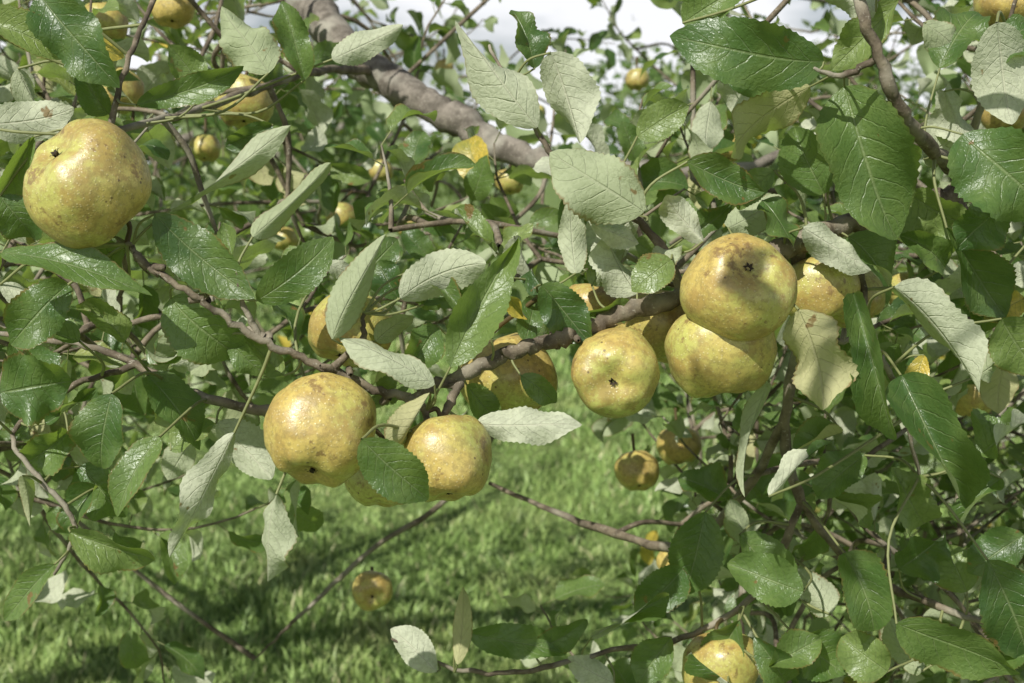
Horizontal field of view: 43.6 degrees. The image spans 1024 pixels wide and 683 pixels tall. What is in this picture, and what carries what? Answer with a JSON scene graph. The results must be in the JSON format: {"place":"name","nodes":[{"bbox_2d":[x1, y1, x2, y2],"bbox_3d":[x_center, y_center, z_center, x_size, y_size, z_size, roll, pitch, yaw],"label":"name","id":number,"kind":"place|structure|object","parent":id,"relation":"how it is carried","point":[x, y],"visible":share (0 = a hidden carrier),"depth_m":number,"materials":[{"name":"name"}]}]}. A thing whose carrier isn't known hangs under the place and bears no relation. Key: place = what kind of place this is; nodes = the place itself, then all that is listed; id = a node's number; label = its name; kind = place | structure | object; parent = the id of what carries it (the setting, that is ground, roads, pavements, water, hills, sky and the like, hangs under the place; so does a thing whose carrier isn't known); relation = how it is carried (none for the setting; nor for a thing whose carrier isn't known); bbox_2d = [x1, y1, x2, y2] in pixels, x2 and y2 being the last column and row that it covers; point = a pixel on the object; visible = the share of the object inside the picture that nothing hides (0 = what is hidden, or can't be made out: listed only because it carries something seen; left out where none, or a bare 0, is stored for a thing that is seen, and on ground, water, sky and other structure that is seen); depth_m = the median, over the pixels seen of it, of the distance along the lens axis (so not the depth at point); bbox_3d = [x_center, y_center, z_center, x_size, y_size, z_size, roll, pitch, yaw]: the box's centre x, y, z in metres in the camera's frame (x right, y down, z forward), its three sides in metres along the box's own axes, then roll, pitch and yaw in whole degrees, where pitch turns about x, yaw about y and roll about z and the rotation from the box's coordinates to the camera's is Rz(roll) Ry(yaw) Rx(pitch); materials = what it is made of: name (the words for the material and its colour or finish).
{"place":"outdoors","nodes":[
{"label":"outdoors","id":0,"kind":"place"},
{"bbox_2d":[0,0,973,167],"label":"sky","id":1,"kind":"structure","parent":0,"point":[656,24],"materials":[{"name":"white"}]},
{"bbox_2d":[0,168,1023,682],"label":"ground","id":2,"kind":"structure","parent":0,"point":[552,198],"depth_m":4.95,"materials":[{"name":"green plant"}]},
{"bbox_2d":[121,114,192,210],"bbox_3d":[-5.775,-2.079,16.050,3.611,2.868,3.766,7,11,41],"label":"apple tree","id":3,"kind":"object","parent":2,"relation":"on","point":[125,118],"depth_m":16.08,"materials":[{"name":"green plant"}]},
{"bbox_2d":[144,111,213,225],"bbox_3d":[-5.166,-3.098,22.147,3.157,3.186,3.607,-4,9,-26],"label":"apple tree","id":4,"kind":"object","parent":2,"relation":"on","point":[190,177],"visible":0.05,"depth_m":21.81,"materials":[{"name":"green plant"}]},
{"bbox_2d":[122,7,498,291],"bbox_3d":[-1.826,-1.393,10.788,2.928,2.954,3.344,-6,10,-36],"label":"apple tree","id":5,"kind":"object","parent":2,"relation":"on","point":[340,133],"visible":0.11,"depth_m":10.34,"materials":[{"name":"green plant"}]},
{"bbox_2d":[189,101,459,240],"bbox_3d":[-2.226,-1.807,15.549,3.200,2.436,3.068,2,8,12],"label":"apple tree","id":6,"kind":"object","parent":2,"relation":"on","point":[447,201],"visible":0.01,"depth_m":15.23,"materials":[{"name":"green plant"}]},
{"bbox_2d":[418,130,539,240],"bbox_3d":[-0.630,-2.825,23.123,3.068,2.336,2.942,-7,11,-41],"label":"apple tree","id":7,"kind":"object","parent":2,"relation":"on","point":[460,188],"visible":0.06,"depth_m":22.70,"materials":[{"name":"green plant"}]},
{"bbox_2d":[0,0,1000,660],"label":"apple tree","id":8,"kind":"object","parent":2,"relation":"on","point":[328,26],"visible":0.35,"depth_m":1.53,"materials":[{"name":"green plant"}]},
{"bbox_2d":[85,2,128,38],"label":"russet apple","id":9,"kind":"object","parent":8,"relation":"attached to","point":[111,18],"visible":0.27,"depth_m":1.24,"materials":[{"name":"yellow food"}]},
{"bbox_2d":[151,0,194,28],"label":"russet apple","id":10,"kind":"object","parent":8,"relation":"attached to","point":[175,14],"visible":0.94,"depth_m":1.19,"materials":[{"name":"yellow food"}]},
{"bbox_2d":[189,118,220,161],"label":"russet apple","id":11,"kind":"object","parent":8,"relation":"attached to","point":[205,147],"visible":0.96,"depth_m":1.49,"materials":[{"name":"yellow food"}]},
{"bbox_2d":[214,71,273,128],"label":"russet apple","id":12,"kind":"object","parent":8,"relation":"attached to","point":[260,101],"visible":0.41,"depth_m":1.16,"materials":[{"name":"yellow food"}]},
{"bbox_2d":[274,226,297,250],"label":"russet apple","id":13,"kind":"object","parent":8,"relation":"attached to","point":[290,234],"visible":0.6,"depth_m":1.89,"materials":[{"name":"yellow food"}]},
{"bbox_2d":[326,191,355,224],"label":"russet apple","id":14,"kind":"object","parent":8,"relation":"attached to","point":[344,211],"visible":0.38,"depth_m":1.58,"materials":[{"name":"yellow food"}]},
{"bbox_2d":[434,49,453,70],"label":"russet apple","id":15,"kind":"object","parent":8,"relation":"attached to","point":[440,63],"visible":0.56,"depth_m":2.29,"materials":[{"name":"yellow food"}]},
{"bbox_2d":[495,165,523,194],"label":"russet apple","id":16,"kind":"object","parent":8,"relation":"attached to","point":[511,186],"visible":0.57,"depth_m":1.69,"materials":[{"name":"yellow food"}]},
{"bbox_2d":[540,105,545,114],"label":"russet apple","id":17,"kind":"object","parent":8,"relation":"attached to","point":[542,108],"visible":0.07,"depth_m":2.09,"materials":[{"name":"yellow food"}]},
{"bbox_2d":[721,134,743,161],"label":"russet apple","id":18,"kind":"object","parent":8,"relation":"attached to","point":[729,154],"visible":0.13,"depth_m":1.49,"materials":[{"name":"food"}]},
{"bbox_2d":[0,0,1023,682],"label":"apple tree","id":19,"kind":"object","parent":2,"relation":"on","point":[908,440],"visible":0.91,"depth_m":0.86,"materials":[{"name":"green plant"}]},
{"bbox_2d":[6,237,35,245],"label":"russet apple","id":20,"kind":"object","parent":19,"relation":"on","point":[30,240],"visible":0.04,"depth_m":1.19,"materials":[{"name":"green food"}]},
{"bbox_2d":[23,118,151,248],"bbox_3d":[-0.253,-0.094,0.762,0.075,0.077,0.070,7,11,40],"label":"russet apple","id":21,"kind":"object","parent":19,"relation":"on","point":[87,182],"visible":1,"depth_m":0.74,"materials":[{"name":"yellow food"}]},
{"bbox_2d":[103,66,143,113],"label":"russet apple","id":22,"kind":"object","parent":19,"relation":"attached to","point":[133,91],"visible":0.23,"depth_m":1.19,"materials":[{"name":"yellow food"}]},
{"bbox_2d":[131,111,147,154],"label":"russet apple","id":23,"kind":"object","parent":19,"relation":"attached to","point":[132,115],"visible":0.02,"depth_m":1.30,"materials":[{"name":"green food"}]},
{"bbox_2d":[263,372,375,487],"bbox_3d":[-0.116,0.053,0.776,0.068,0.070,0.066,0,8,0],"label":"russet apple","id":24,"kind":"object","parent":19,"relation":"on","point":[317,427],"visible":0.94,"depth_m":0.75,"materials":[{"name":"yellow food"}]},
{"bbox_2d":[308,295,391,367],"bbox_3d":[-0.104,-0.015,0.830,0.057,0.066,0.056,0,8,0],"label":"russet apple","id":25,"kind":"object","parent":19,"relation":"attached to","point":[322,344],"visible":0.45,"depth_m":0.81,"materials":[{"name":"yellow food"}]},
{"bbox_2d":[352,567,392,610],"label":"russet apple","id":26,"kind":"object","parent":19,"relation":"attached to","point":[372,589],"visible":1,"depth_m":1.34,"materials":[{"name":"yellow food"}]},
{"bbox_2d":[344,429,403,506],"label":"russet apple","id":27,"kind":"object","parent":19,"relation":"attached to","point":[360,489],"visible":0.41,"depth_m":0.82,"materials":[{"name":"yellow food"}]},
{"bbox_2d":[369,147,392,180],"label":"russet apple","id":28,"kind":"object","parent":19,"relation":"attached to","point":[373,171],"visible":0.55,"depth_m":1.89,"materials":[{"name":"yellow food"}]},
{"bbox_2d":[402,406,491,501],"bbox_3d":[-0.041,0.070,0.775,0.058,0.058,0.060,0,8,0],"label":"russet apple","id":29,"kind":"object","parent":19,"relation":"attached to","point":[453,453],"visible":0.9,"depth_m":0.75,"materials":[{"name":"yellow food"}]},
{"bbox_2d":[457,297,557,410],"bbox_3d":[-0.004,0.011,0.864,0.069,0.087,0.064,0,8,0],"label":"russet apple","id":30,"kind":"object","parent":19,"relation":"attached to","point":[502,383],"visible":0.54,"depth_m":0.84,"materials":[{"name":"yellow food"}]},
{"bbox_2d":[569,283,616,328],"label":"russet apple","id":31,"kind":"object","parent":19,"relation":"attached to","point":[584,291],"visible":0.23,"depth_m":0.91,"materials":[{"name":"yellow food"}]},
{"bbox_2d":[571,327,659,417],"bbox_3d":[0.067,0.018,0.833,0.058,0.063,0.055,0,8,0],"label":"russet apple","id":32,"kind":"object","parent":19,"relation":"hanging from","point":[615,372],"visible":1,"depth_m":0.81,"materials":[{"name":"yellow food"}]},
{"bbox_2d":[614,433,658,490],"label":"russet apple","id":33,"kind":"object","parent":19,"relation":"attached to","point":[634,469],"visible":1,"depth_m":1.34,"materials":[{"name":"yellow food"}]},
{"bbox_2d":[625,57,649,90],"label":"russet apple","id":34,"kind":"object","parent":19,"relation":"attached to","point":[633,81],"visible":0.98,"depth_m":1.99,"materials":[{"name":"yellow food"}]},
{"bbox_2d":[613,282,684,362],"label":"russet apple","id":35,"kind":"object","parent":19,"relation":"attached to","point":[653,330],"visible":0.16,"depth_m":0.87,"materials":[{"name":"yellow food"}]},
{"bbox_2d":[656,527,679,568],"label":"russet apple","id":36,"kind":"object","parent":19,"relation":"attached to","point":[662,559],"visible":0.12,"depth_m":1.29,"materials":[{"name":"yellow food"}]},
{"bbox_2d":[656,408,701,464],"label":"russet apple","id":37,"kind":"object","parent":19,"relation":"attached to","point":[670,450],"visible":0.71,"depth_m":1.38,"materials":[{"name":"yellow food"}]},
{"bbox_2d":[682,618,758,682],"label":"russet apple","id":38,"kind":"object","parent":19,"relation":"attached to","point":[724,658],"visible":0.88,"depth_m":0.98,"materials":[{"name":"yellow food"}]},
{"bbox_2d":[664,314,777,397],"bbox_3d":[0.137,0.001,0.845,0.073,0.077,0.073,0,8,0],"label":"russet apple","id":39,"kind":"object","parent":19,"relation":"on","point":[703,362],"visible":0.62,"depth_m":0.82,"materials":[{"name":"yellow food"}]},
{"bbox_2d":[680,233,797,340],"bbox_3d":[0.142,-0.035,0.817,0.078,0.068,0.067,6,10,36],"label":"russet apple","id":40,"kind":"object","parent":19,"relation":"attached to","point":[738,286],"visible":1,"depth_m":0.80,"materials":[{"name":"yellow food"}]},
{"bbox_2d":[789,257,860,320],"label":"russet apple","id":41,"kind":"object","parent":19,"relation":"attached to","point":[823,288],"visible":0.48,"depth_m":0.87,"materials":[{"name":"yellow food"}]},
{"bbox_2d":[837,271,884,327],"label":"russet apple","id":42,"kind":"object","parent":19,"relation":"attached to","point":[872,279],"visible":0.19,"depth_m":0.93,"materials":[{"name":"yellow food"}]},
{"bbox_2d":[889,259,917,304],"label":"russet apple","id":43,"kind":"object","parent":19,"relation":"attached to","point":[898,277],"visible":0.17,"depth_m":1.09,"materials":[{"name":"yellow food"}]},
{"bbox_2d":[955,384,990,416],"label":"russet apple","id":44,"kind":"object","parent":19,"relation":"attached to","point":[969,401],"visible":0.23,"depth_m":1.18,"materials":[{"name":"yellow food"}]},
{"bbox_2d":[973,0,1023,25],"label":"russet apple","id":45,"kind":"object","parent":19,"relation":"attached to","point":[991,8],"visible":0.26,"depth_m":0.98,"materials":[{"name":"yellow food"}]},
{"bbox_2d":[981,108,1023,128],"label":"russet apple","id":46,"kind":"object","parent":19,"relation":"attached to","point":[988,120],"visible":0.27,"depth_m":1.19,"materials":[{"name":"yellow food"}]},
{"bbox_2d":[580,95,778,268],"bbox_3d":[2.301,-1.950,16.176,3.216,2.554,3.354,-5,9,-30],"label":"apple tree","id":47,"kind":"object","parent":2,"relation":"on","point":[598,120],"visible":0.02,"depth_m":15.97,"materials":[{"name":"green plant"}]},
{"bbox_2d":[583,15,958,356],"bbox_3d":[2.206,-1.145,10.040,3.372,2.678,3.517,-7,11,-42],"label":"apple tree","id":48,"kind":"object","parent":2,"relation":"on","point":[624,92],"visible":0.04,"depth_m":9.60,"materials":[{"name":"green plant"}]},
{"bbox_2d":[894,48,1009,239],"bbox_3d":[5.941,-2.127,15.937,2.796,2.979,3.194,5,10,34],"label":"apple tree","id":49,"kind":"object","parent":2,"relation":"on","point":[916,76],"visible":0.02,"depth_m":15.26,"materials":[{"name":"green plant"}]}
]}

